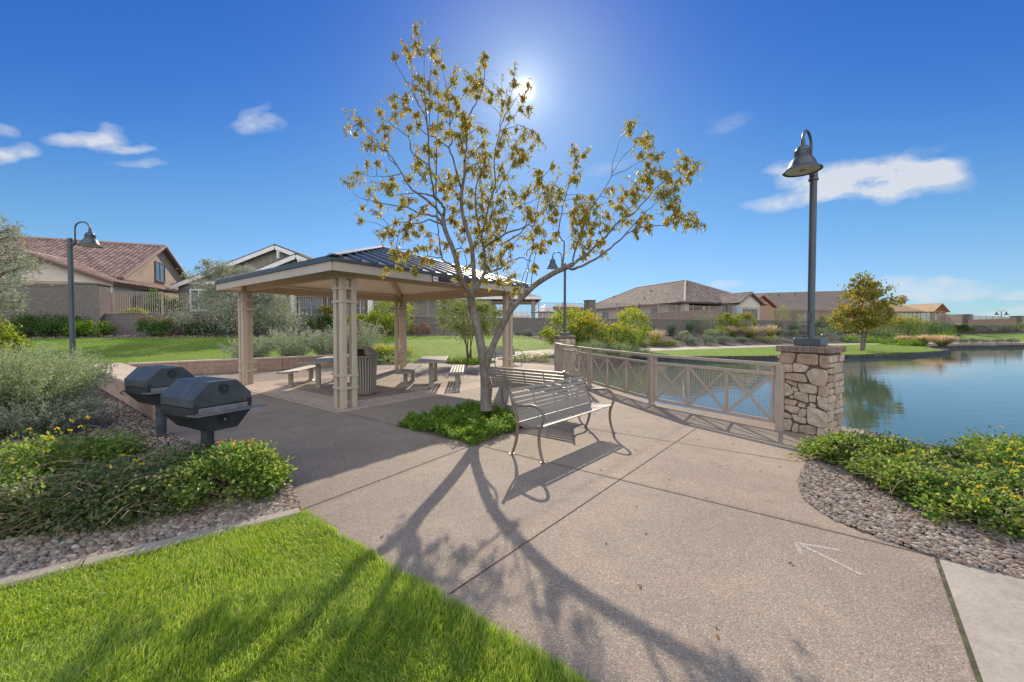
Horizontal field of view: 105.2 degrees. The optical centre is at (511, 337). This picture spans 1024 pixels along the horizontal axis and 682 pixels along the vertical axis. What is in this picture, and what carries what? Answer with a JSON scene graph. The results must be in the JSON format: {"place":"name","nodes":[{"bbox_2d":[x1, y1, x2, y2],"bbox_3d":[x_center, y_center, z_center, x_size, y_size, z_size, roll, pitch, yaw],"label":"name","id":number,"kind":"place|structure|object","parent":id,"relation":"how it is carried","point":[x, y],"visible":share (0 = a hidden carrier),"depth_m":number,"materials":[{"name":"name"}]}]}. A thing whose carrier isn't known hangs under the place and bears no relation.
{"place":"outdoors","nodes":[
{"label":"outdoors","id":0,"kind":"place"},
{"bbox_2d":[401,362,523,444],"bbox_3d":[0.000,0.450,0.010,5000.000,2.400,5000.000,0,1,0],"label":"ground","id":1,"kind":"structure","parent":0,"point":[433,432],"depth_m":6.14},
{"bbox_2d":[0,236,187,309],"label":"tiled house","id":2,"kind":"structure","parent":1,"relation":"on","point":[128,267],"depth_m":35.03,"materials":[{"name":"beige paint"}]},
{"bbox_2d":[155,261,165,282],"bbox_3d":[-35.776,-6.593,39.814,0.200,1.995,2.200,-1,1,-22],"label":"window","id":3,"kind":"structure","parent":2,"relation":"in","point":[159,267],"depth_m":39.70,"materials":[{"name":"blue glass"}]},
{"bbox_2d":[111,293,171,313],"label":"yard wall","id":4,"kind":"structure","parent":1,"relation":"on","point":[124,300],"depth_m":30.89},
{"bbox_2d":[139,287,177,313],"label":"garden shrub","id":5,"kind":"object","parent":1,"relation":"on","point":[158,300],"visible":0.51,"depth_m":30.74,"materials":[{"name":"green plant"}]},
{"bbox_2d":[169,244,393,315],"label":"grey house","id":6,"kind":"structure","parent":1,"relation":"on","point":[273,255],"depth_m":39.61,"materials":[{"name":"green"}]},
{"bbox_2d":[299,297,322,315],"bbox_3d":[-20.340,-2.955,39.584,2.500,2.545,0.200,0,1,0],"label":"window","id":7,"kind":"structure","parent":6,"relation":"in","point":[308,301],"depth_m":39.60,"materials":[{"name":"glass"}]},
{"bbox_2d":[397,398,533,445],"bbox_3d":[-0.684,1.359,6.719,1.886,0.339,1.882,1,2,38],"label":"groundcover","id":8,"kind":"object","parent":1,"relation":"on","point":[475,421],"visible":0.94,"depth_m":6.36,"materials":[{"name":"green plant"}]},
{"bbox_2d":[338,20,707,410],"bbox_3d":[-0.014,-2.168,6.761,6.879,6.891,2.488,0,1,6],"label":"leaning tree","id":9,"kind":"object","parent":8,"relation":"on","point":[484,357],"visible":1,"depth_m":6.73,"materials":[{"name":"green plant"}]},
{"bbox_2d":[434,298,502,358],"bbox_3d":[-1.896,-0.483,18.426,3.750,3.452,2.954,0,1,0],"label":"multi stem tree","id":10,"kind":"object","parent":1,"relation":"on","point":[463,326],"visible":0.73,"depth_m":18.50,"materials":[{"name":"green plant"}]},
{"bbox_2d":[398,294,541,317],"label":"patio house","id":11,"kind":"structure","parent":1,"relation":"on","point":[532,298],"depth_m":44.93,"materials":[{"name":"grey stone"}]},
{"bbox_2d":[445,355,495,364],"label":"groundcover","id":12,"kind":"object","parent":1,"relation":"on","point":[468,361],"visible":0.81,"depth_m":18.11,"materials":[{"name":"green plant"}]},
{"bbox_2d":[629,309,721,319],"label":"yard wall","id":13,"kind":"structure","parent":1,"relation":"on","point":[661,315],"depth_m":52.28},
{"bbox_2d":[595,280,767,318],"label":"hip roofed house","id":14,"kind":"structure","parent":1,"relation":"on","point":[684,292],"depth_m":59.95,"materials":[{"name":"beige paint"}]},
{"bbox_2d":[575,345,1023,367],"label":"pond kerb","id":15,"kind":"structure","parent":1,"relation":"on","point":[847,356],"depth_m":24.62,"materials":[{"name":"concrete"}]},
{"bbox_2d":[754,291,870,320],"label":"long roofed house","id":16,"kind":"structure","parent":1,"relation":"on","point":[793,300],"depth_m":81.39,"materials":[{"name":"brown tile"}]},
{"bbox_2d":[876,299,949,322],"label":"unfinished house","id":17,"kind":"structure","parent":1,"relation":"on","point":[936,308],"depth_m":83.82,"materials":[{"name":"brown wood"}]},
{"bbox_2d":[937,314,962,324],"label":"yard wall","id":18,"kind":"structure","parent":1,"relation":"on","point":[955,319],"depth_m":67.50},
{"bbox_2d":[967,318,1016,324],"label":"yard wall","id":19,"kind":"structure","parent":1,"relation":"on","point":[1010,321],"depth_m":70.88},
{"bbox_2d":[0,334,1023,681],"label":"lawn","id":20,"kind":"structure","parent":0,"point":[440,348],"depth_m":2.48,"materials":[{"name":"plant"}]},
{"bbox_2d":[0,214,56,313],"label":"olive tree","id":21,"kind":"object","parent":20,"relation":"on","point":[26,263],"visible":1,"depth_m":14.67,"materials":[{"name":"green plant"}]},
{"bbox_2d":[325,319,387,353],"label":"sage bush","id":22,"kind":"object","parent":20,"relation":"on","point":[363,334],"visible":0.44,"depth_m":18.40,"materials":[{"name":"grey plant"}]},
{"bbox_2d":[10,335,943,367],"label":"grass","id":23,"kind":"structure","parent":20,"relation":"on","point":[391,344],"depth_m":23.66,"materials":[{"name":"plant"}]},
{"bbox_2d":[824,270,909,350],"bbox_3d":[26.368,-1.979,28.890,5.682,5.988,4.636,0,1,0],"label":"sycamore","id":24,"kind":"object","parent":20,"relation":"on","point":[876,314],"visible":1,"depth_m":28.33,"materials":[{"name":"green plant"}]},
{"bbox_2d":[874,312,943,335],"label":"bank shrub","id":25,"kind":"object","parent":20,"relation":"on","point":[918,323],"visible":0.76,"depth_m":54.11,"materials":[{"name":"green plant"}]},
{"bbox_2d":[894,338,928,345],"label":"bank shrub","id":26,"kind":"object","parent":20,"relation":"on","point":[911,342],"visible":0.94,"depth_m":36.71,"materials":[{"name":"green plant"}]},
{"bbox_2d":[0,330,1023,572],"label":"gravel bed","id":27,"kind":"object","parent":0,"point":[106,395],"visible":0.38,"depth_m":31.44,"materials":[{"name":"gravel"}]},
{"bbox_2d":[0,314,35,377],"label":"edge shrub","id":28,"kind":"object","parent":27,"relation":"on","point":[6,336],"visible":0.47,"depth_m":11.74,"materials":[{"name":"green plant"}]},
{"bbox_2d":[0,454,57,503],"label":"lantana bush","id":29,"kind":"object","parent":27,"relation":"on","point":[18,476],"visible":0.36,"depth_m":3.65,"materials":[{"name":"green plant"}]},
{"bbox_2d":[0,284,68,334],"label":"tall block wall","id":30,"kind":"structure","parent":27,"relation":"on","point":[52,299],"depth_m":24.53,"materials":[{"name":"brick"}]},
{"bbox_2d":[0,309,87,336],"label":"bush","id":31,"kind":"object","parent":27,"relation":"on","point":[28,321],"visible":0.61,"depth_m":23.19,"materials":[{"name":"green plant"}]},
{"bbox_2d":[0,390,115,438],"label":"silvery bush","id":32,"kind":"object","parent":27,"relation":"on","point":[42,419],"visible":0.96,"depth_m":5.70,"materials":[{"name":"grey plant"}]},
{"bbox_2d":[0,337,117,436],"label":"silvery bush","id":33,"kind":"object","parent":27,"relation":"on","point":[50,381],"visible":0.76,"depth_m":5.99,"materials":[{"name":"green plant"}]},
{"bbox_2d":[31,310,91,337],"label":"bush","id":34,"kind":"object","parent":27,"relation":"on","point":[53,326],"visible":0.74,"depth_m":23.48,"materials":[{"name":"green plant"}]},
{"bbox_2d":[0,459,164,545],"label":"lantana bush","id":35,"kind":"object","parent":27,"relation":"on","point":[21,495],"visible":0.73,"depth_m":3.15,"materials":[{"name":"green plant"}]},
{"bbox_2d":[0,416,168,482],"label":"lantana bush","id":36,"kind":"object","parent":27,"relation":"on","point":[108,447],"visible":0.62,"depth_m":4.15,"materials":[{"name":"green plant"}]},
{"bbox_2d":[66,221,103,387],"bbox_3d":[-11.765,-0.878,10.731,0.932,4.574,0.504,0,1,-6],"label":"lamp post","id":37,"kind":"object","parent":27,"relation":"on","point":[89,239],"visible":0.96,"depth_m":10.66,"materials":[{"name":"grey metal"}]},
{"bbox_2d":[55,318,119,336],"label":"bush","id":38,"kind":"object","parent":27,"relation":"on","point":[81,325],"visible":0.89,"depth_m":24.01,"materials":[{"name":"green plant"}]},
{"bbox_2d":[74,282,112,334],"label":"block wall","id":39,"kind":"structure","parent":27,"relation":"on","point":[92,301],"depth_m":25.01,"materials":[{"name":"brick"}]},
{"bbox_2d":[0,442,228,567],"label":"lantana bush","id":40,"kind":"object","parent":27,"relation":"on","point":[158,464],"visible":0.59,"depth_m":3.35,"materials":[{"name":"green plant"}]},
{"bbox_2d":[87,363,155,419],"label":"counter wall","id":41,"kind":"structure","parent":27,"relation":"on","point":[122,371],"depth_m":9.19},
{"bbox_2d":[0,398,285,571],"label":"river pebbles","id":42,"kind":"object","parent":27,"relation":"on","point":[126,418],"visible":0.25,"depth_m":5.92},
{"bbox_2d":[0,483,300,577],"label":"river pebbles","id":43,"kind":"object","parent":27,"relation":"on","point":[288,495],"visible":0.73,"depth_m":3.10,"materials":[{"name":"gravel"}]},
{"bbox_2d":[0,507,300,588],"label":"mow curb","id":44,"kind":"structure","parent":27,"relation":"on","point":[154,545],"depth_m":2.87,"materials":[{"name":"concrete"}]},
{"bbox_2d":[133,315,171,334],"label":"bush","id":45,"kind":"object","parent":27,"relation":"on","point":[141,323],"visible":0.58,"depth_m":25.20,"materials":[{"name":"green plant"}]},
{"bbox_2d":[120,365,194,437],"bbox_3d":[-5.227,0.983,5.889,0.816,1.070,0.782,1,1,26],"label":"pedestal grill","id":46,"kind":"object","parent":27,"relation":"on","point":[149,385],"visible":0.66,"depth_m":5.69,"materials":[{"name":"metal"}]},
{"bbox_2d":[143,315,201,335],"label":"bush","id":47,"kind":"object","parent":27,"relation":"on","point":[161,324],"visible":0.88,"depth_m":25.38,"materials":[{"name":"green plant"}]},
{"bbox_2d":[134,438,241,463],"bbox_3d":[-3.519,1.360,4.291,1.168,0.410,0.937,0,1,0],"label":"lantana bush","id":48,"kind":"object","parent":27,"relation":"on","point":[187,449],"visible":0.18,"depth_m":4.25,"materials":[{"name":"green plant"}]},
{"bbox_2d":[155,376,267,452],"bbox_3d":[-3.427,1.014,4.479,0.816,1.070,0.782,1,1,26],"label":"pedestal grill","id":49,"kind":"object","parent":27,"relation":"on","point":[207,406],"visible":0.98,"depth_m":4.31,"materials":[{"name":"paint"}]},
{"bbox_2d":[147,436,297,516],"bbox_3d":[-2.724,1.284,3.790,1.246,0.589,1.188,0,1,0],"label":"lantana bush","id":50,"kind":"object","parent":27,"relation":"on","point":[261,471],"visible":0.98,"depth_m":3.65,"materials":[{"name":"green plant"}]},
{"bbox_2d":[143,255,314,336],"bbox_3d":[-18.964,-2.176,26.765,10.868,6.926,5.765,0,1,0],"label":"olive tree","id":51,"kind":"object","parent":27,"relation":"on","point":[262,302],"visible":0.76,"depth_m":26.18,"materials":[{"name":"green plant"}]},
{"bbox_2d":[217,335,279,357],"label":"sage bush","id":52,"kind":"object","parent":27,"relation":"on","point":[261,350],"visible":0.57,"depth_m":16.07,"materials":[{"name":"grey plant"}]},
{"bbox_2d":[258,325,326,356],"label":"sage bush","id":53,"kind":"object","parent":27,"relation":"on","point":[284,344],"visible":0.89,"depth_m":16.90,"materials":[{"name":"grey plant"}]},
{"bbox_2d":[302,305,332,334],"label":"bush","id":54,"kind":"object","parent":27,"relation":"on","point":[327,310],"visible":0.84,"depth_m":29.03,"materials":[{"name":"green plant"}]},
{"bbox_2d":[299,329,348,354],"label":"sage bush","id":55,"kind":"object","parent":27,"relation":"on","point":[328,345],"visible":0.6,"depth_m":17.63,"materials":[{"name":"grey plant"}]},
{"bbox_2d":[105,314,583,334],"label":"block wall","id":56,"kind":"structure","parent":27,"relation":"on","point":[127,324],"depth_m":29.70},
{"bbox_2d":[112,290,585,317],"bbox_3d":[-9.519,-2.456,32.229,36.046,1.560,0.070,0,1,-21],"label":"iron fence","id":57,"kind":"object","parent":56,"relation":"on","point":[539,304],"visible":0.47,"depth_m":29.69,"materials":[{"name":"brown metal"}]},
{"bbox_2d":[364,343,419,362],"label":"lantana bush","id":58,"kind":"object","parent":27,"relation":"on","point":[382,352],"visible":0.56,"depth_m":18.72,"materials":[{"name":"green plant"}]},
{"bbox_2d":[363,301,421,334],"bbox_3d":[-9.140,-1.589,30.367,5.060,3.625,4.194,0,1,0],"label":"leafy tree","id":59,"kind":"object","parent":27,"relation":"on","point":[388,317],"visible":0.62,"depth_m":30.04,"materials":[{"name":"green plant"}]},
{"bbox_2d":[15,331,843,347],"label":"rock mulch","id":60,"kind":"object","parent":27,"relation":"on","point":[122,336],"visible":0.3,"depth_m":28.02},
{"bbox_2d":[513,349,551,361],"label":"shrub","id":61,"kind":"object","parent":27,"relation":"on","point":[540,357],"visible":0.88,"depth_m":19.48,"materials":[{"name":"green plant"}]},
{"bbox_2d":[539,298,590,350],"bbox_3d":[3.489,-0.714,24.591,3.751,3.646,3.293,-1,2,-32],"label":"flowering shrub","id":62,"kind":"object","parent":27,"relation":"on","point":[547,331],"visible":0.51,"depth_m":24.14,"materials":[{"name":"green plant"}]},
{"bbox_2d":[575,338,609,361],"bbox_3d":[3.854,0.566,19.849,2.252,1.373,1.971,0,1,0],"label":"silver mound","id":63,"kind":"object","parent":27,"relation":"on","point":[595,344],"visible":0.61,"depth_m":19.66,"materials":[{"name":"green plant"}]},
{"bbox_2d":[567,308,621,353],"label":"flowering shrub","id":64,"kind":"object","parent":27,"relation":"on","point":[591,323],"visible":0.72,"depth_m":22.36,"materials":[{"name":"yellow plant"}]},
{"bbox_2d":[582,334,628,359],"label":"shrub","id":65,"kind":"object","parent":27,"relation":"on","point":[608,342],"visible":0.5,"depth_m":21.42,"materials":[{"name":"green plant"}]},
{"bbox_2d":[590,318,641,353],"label":"flowering shrub","id":66,"kind":"object","parent":27,"relation":"on","point":[626,333],"visible":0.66,"depth_m":23.51,"materials":[{"name":"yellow plant"}]},
{"bbox_2d":[613,302,656,347],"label":"flowering shrub","id":67,"kind":"object","parent":27,"relation":"on","point":[632,311],"visible":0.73,"depth_m":27.86,"materials":[{"name":"green plant"}]},
{"bbox_2d":[595,319,725,331],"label":"block wall","id":68,"kind":"structure","parent":27,"relation":"on","point":[661,324],"depth_m":42.47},
{"bbox_2d":[595,302,724,319],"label":"iron fence","id":69,"kind":"object","parent":68,"relation":"on","point":[597,307],"visible":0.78,"depth_m":43.01,"materials":[{"name":"brown metal"}]},
{"bbox_2d":[689,314,717,331],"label":"round bush","id":70,"kind":"object","parent":27,"relation":"on","point":[703,317],"visible":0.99,"depth_m":43.32,"materials":[{"name":"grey plant"}]},
{"bbox_2d":[714,312,736,329],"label":"bush","id":71,"kind":"object","parent":27,"relation":"on","point":[728,318],"visible":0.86,"depth_m":44.09,"materials":[{"name":"green plant"}]},
{"bbox_2d":[731,311,759,331],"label":"bush","id":72,"kind":"object","parent":27,"relation":"on","point":[747,316],"visible":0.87,"depth_m":45.51,"materials":[{"name":"green plant"}]},
{"bbox_2d":[784,426,899,467],"bbox_3d":[4.163,1.333,4.944,1.262,0.474,1.183,0,1,0],"label":"lantana bush","id":73,"kind":"object","parent":27,"relation":"on","point":[825,448],"visible":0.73,"depth_m":4.76,"materials":[{"name":"green plant"}]},
{"bbox_2d":[732,320,962,331],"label":"block wall","id":74,"kind":"structure","parent":27,"relation":"on","point":[785,327],"depth_m":51.59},
{"bbox_2d":[733,306,962,321],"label":"iron fence","id":75,"kind":"object","parent":74,"relation":"on","point":[926,315],"visible":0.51,"depth_m":52.85,"materials":[{"name":"brown metal"}]},
{"bbox_2d":[841,333,881,343],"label":"bank shrub","id":76,"kind":"object","parent":27,"relation":"on","point":[873,340],"visible":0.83,"depth_m":44.18,"materials":[{"name":"green plant"}]},
{"bbox_2d":[834,427,977,472],"bbox_3d":[4.498,1.340,4.403,1.388,0.472,1.285,-1,1,-23],"label":"lantana bush","id":77,"kind":"object","parent":27,"relation":"on","point":[886,445],"visible":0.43,"depth_m":4.41,"materials":[{"name":"green plant"}]},
{"bbox_2d":[839,444,975,489],"bbox_3d":[4.200,1.374,4.111,1.134,0.414,1.163,-1,1,-29],"label":"lantana bush","id":78,"kind":"object","parent":27,"relation":"on","point":[867,464],"visible":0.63,"depth_m":4.14,"materials":[{"name":"green plant"}]},
{"bbox_2d":[797,446,1023,578],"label":"river pebbles","id":79,"kind":"object","parent":27,"relation":"on","point":[911,522],"visible":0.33,"depth_m":3.27,"materials":[{"name":"gravel"}]},
{"bbox_2d":[851,459,1018,510],"bbox_3d":[4.050,1.385,3.846,1.393,0.400,1.079,0,1,14],"label":"lantana bush","id":80,"kind":"object","parent":27,"relation":"on","point":[894,484],"visible":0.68,"depth_m":3.69,"materials":[{"name":"green plant"}]},
{"bbox_2d":[925,321,961,335],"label":"bank shrub","id":81,"kind":"object","parent":27,"relation":"on","point":[935,327],"visible":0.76,"depth_m":57.42,"materials":[{"name":"green plant"}]},
{"bbox_2d":[924,334,962,346],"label":"pink grass","id":82,"kind":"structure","parent":27,"relation":"on","point":[939,340],"depth_m":34.45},
{"bbox_2d":[895,436,1022,472],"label":"lantana bush","id":83,"kind":"object","parent":27,"relation":"on","point":[971,453],"visible":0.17,"depth_m":4.14,"materials":[{"name":"green plant"}]},
{"bbox_2d":[898,473,1023,541],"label":"lantana bush","id":84,"kind":"object","parent":27,"relation":"on","point":[982,507],"visible":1,"depth_m":3.26,"materials":[{"name":"green plant"}]},
{"bbox_2d":[936,427,1023,477],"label":"lantana bush","id":85,"kind":"object","parent":27,"relation":"on","point":[1011,455],"visible":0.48,"depth_m":4.07,"materials":[{"name":"green plant"}]},
{"bbox_2d":[939,426,1023,448],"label":"lantana bush","id":86,"kind":"object","parent":27,"relation":"on","point":[977,438],"visible":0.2,"depth_m":4.74,"materials":[{"name":"green plant"}]},
{"bbox_2d":[940,456,1023,495],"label":"lantana bush","id":87,"kind":"object","parent":27,"relation":"on","point":[1015,474],"visible":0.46,"depth_m":3.70,"materials":[{"name":"green plant"}]},
{"bbox_2d":[0,0,1023,322],"label":"sky","id":88,"kind":"structure","parent":0,"point":[206,129],"materials":[{"name":"blue"}]},
{"bbox_2d":[155,359,976,681],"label":"plaza","id":89,"kind":"structure","parent":0,"point":[697,569],"depth_m":3.09,"materials":[{"name":"concrete"}]},
{"bbox_2d":[128,354,348,374],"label":"seat wall","id":90,"kind":"structure","parent":89,"relation":"on","point":[206,366],"depth_m":14.56,"materials":[{"name":"concrete"}]},
{"bbox_2d":[276,365,322,387],"bbox_3d":[-6.290,1.158,11.689,0.420,0.458,2.200,0,1,-6],"label":"picnic bench","id":91,"kind":"object","parent":89,"relation":"on","point":[290,372],"visible":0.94,"depth_m":11.08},
{"bbox_2d":[296,356,348,387],"bbox_3d":[-5.470,1.015,11.596,0.840,0.748,2.250,0,1,-6],"label":"picnic table","id":92,"kind":"object","parent":89,"relation":"on","point":[318,362],"visible":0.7,"depth_m":10.85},
{"bbox_2d":[357,346,377,394],"bbox_3d":[-3.660,0.829,9.771,0.621,1.202,0.621,0,1,-14],"label":"trash can","id":93,"kind":"object","parent":89,"relation":"on","point":[366,371],"visible":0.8,"depth_m":9.57,"materials":[{"name":"metal"}]},
{"bbox_2d":[245,369,514,412],"bbox_3d":[-3.980,1.381,11.974,6.241,0.001,6.241,1,2,38],"label":"paver band","id":94,"kind":"object","parent":89,"relation":"on","point":[298,396],"visible":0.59,"depth_m":9.90,"materials":[{"name":"brick"}]},
{"bbox_2d":[214,245,530,408],"bbox_3d":[-3.980,-0.701,11.927,6.599,4.165,6.599,1,2,38],"label":"picnic shelter","id":95,"kind":"object","parent":94,"relation":"on","point":[340,278],"visible":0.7,"depth_m":10.13,"materials":[{"name":"beige paint"}]},
{"bbox_2d":[395,365,420,386],"bbox_3d":[-3.070,1.158,11.709,0.420,0.458,2.200,0,1,-6],"label":"picnic bench","id":96,"kind":"object","parent":89,"relation":"on","point":[407,370],"visible":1,"depth_m":11.07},
{"bbox_2d":[414,356,449,386],"bbox_3d":[-2.350,1.013,11.706,0.840,0.748,2.250,0,1,-6],"label":"picnic table","id":97,"kind":"object","parent":89,"relation":"on","point":[430,360],"visible":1,"depth_m":10.99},
{"bbox_2d":[449,365,464,386],"bbox_3d":[-1.630,1.157,11.769,0.420,0.458,2.200,0,1,-6],"label":"picnic bench","id":98,"kind":"object","parent":89,"relation":"on","point":[457,372],"visible":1,"depth_m":11.03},
{"bbox_2d":[489,366,579,408],"bbox_3d":[0.381,1.030,7.787,1.902,0.891,0.618,1,2,38],"label":"park bench","id":99,"kind":"object","parent":89,"relation":"on","point":[505,379],"visible":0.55,"depth_m":7.67,"materials":[{"name":"grey metal"}]},
{"bbox_2d":[508,374,615,463],"bbox_3d":[0.787,1.078,5.641,0.618,0.891,1.902,1,2,42],"label":"park bench","id":100,"kind":"object","parent":89,"relation":"on","point":[547,417],"visible":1,"depth_m":5.56,"materials":[{"name":"grey metal"}]},
{"bbox_2d":[554,335,575,369],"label":"stone pillar","id":101,"kind":"structure","parent":89,"relation":"on","point":[566,339],"depth_m":15.40,"materials":[{"name":"brown stone"}]},
{"bbox_2d":[546,252,569,334],"bbox_3d":[1.835,-1.746,15.656,0.932,3.344,0.504,0,1,-6],"label":"lamp post","id":102,"kind":"object","parent":101,"relation":"on","point":[552,265],"visible":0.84,"depth_m":15.63,"materials":[{"name":"grey metal"}]},
{"bbox_2d":[218,369,932,593],"bbox_3d":[-1.503,1.453,8.610,14.280,0.001,8.572,1,2,38],"label":"plaza joint","id":103,"kind":"object","parent":89,"relation":"on","point":[561,465],"visible":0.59,"depth_m":3.92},
{"bbox_2d":[554,343,784,430],"bbox_3d":[2.718,0.863,10.759,0.784,1.090,9.564,0,1,-16],"label":"pond railing","id":104,"kind":"object","parent":89,"relation":"on","point":[561,359],"visible":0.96,"depth_m":7.85,"materials":[{"name":"metal"}]},
{"bbox_2d":[776,345,845,436],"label":"stone pillar","id":105,"kind":"structure","parent":89,"relation":"on","point":[814,389],"depth_m":6.07,"materials":[{"name":"brown stone"}]},
{"bbox_2d":[782,129,827,345],"bbox_3d":[4.591,-1.532,6.106,0.932,3.344,0.504,-1,2,-37],"label":"lamp post","id":106,"kind":"object","parent":105,"relation":"on","point":[804,162],"visible":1,"depth_m":6.22,"materials":[{"name":"grey metal"}]},
{"bbox_2d":[475,342,1023,358],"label":"footpath","id":107,"kind":"structure","parent":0,"point":[551,351],"depth_m":31.55,"materials":[{"name":"concrete"}]},
{"bbox_2d":[580,347,1023,448],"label":"pond water","id":108,"kind":"structure","parent":0,"point":[929,399],"depth_m":11.95,"materials":[{"name":"liquid"}]},
{"bbox_2d":[939,558,1023,681],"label":"sidewalk","id":109,"kind":"structure","parent":0,"point":[989,604],"depth_m":2.24,"materials":[{"name":"concrete"}]},
{"bbox_2d":[934,556,982,681],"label":"sidewalk joint","id":110,"kind":"object","parent":109,"relation":"on","point":[976,672],"visible":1,"depth_m":2.16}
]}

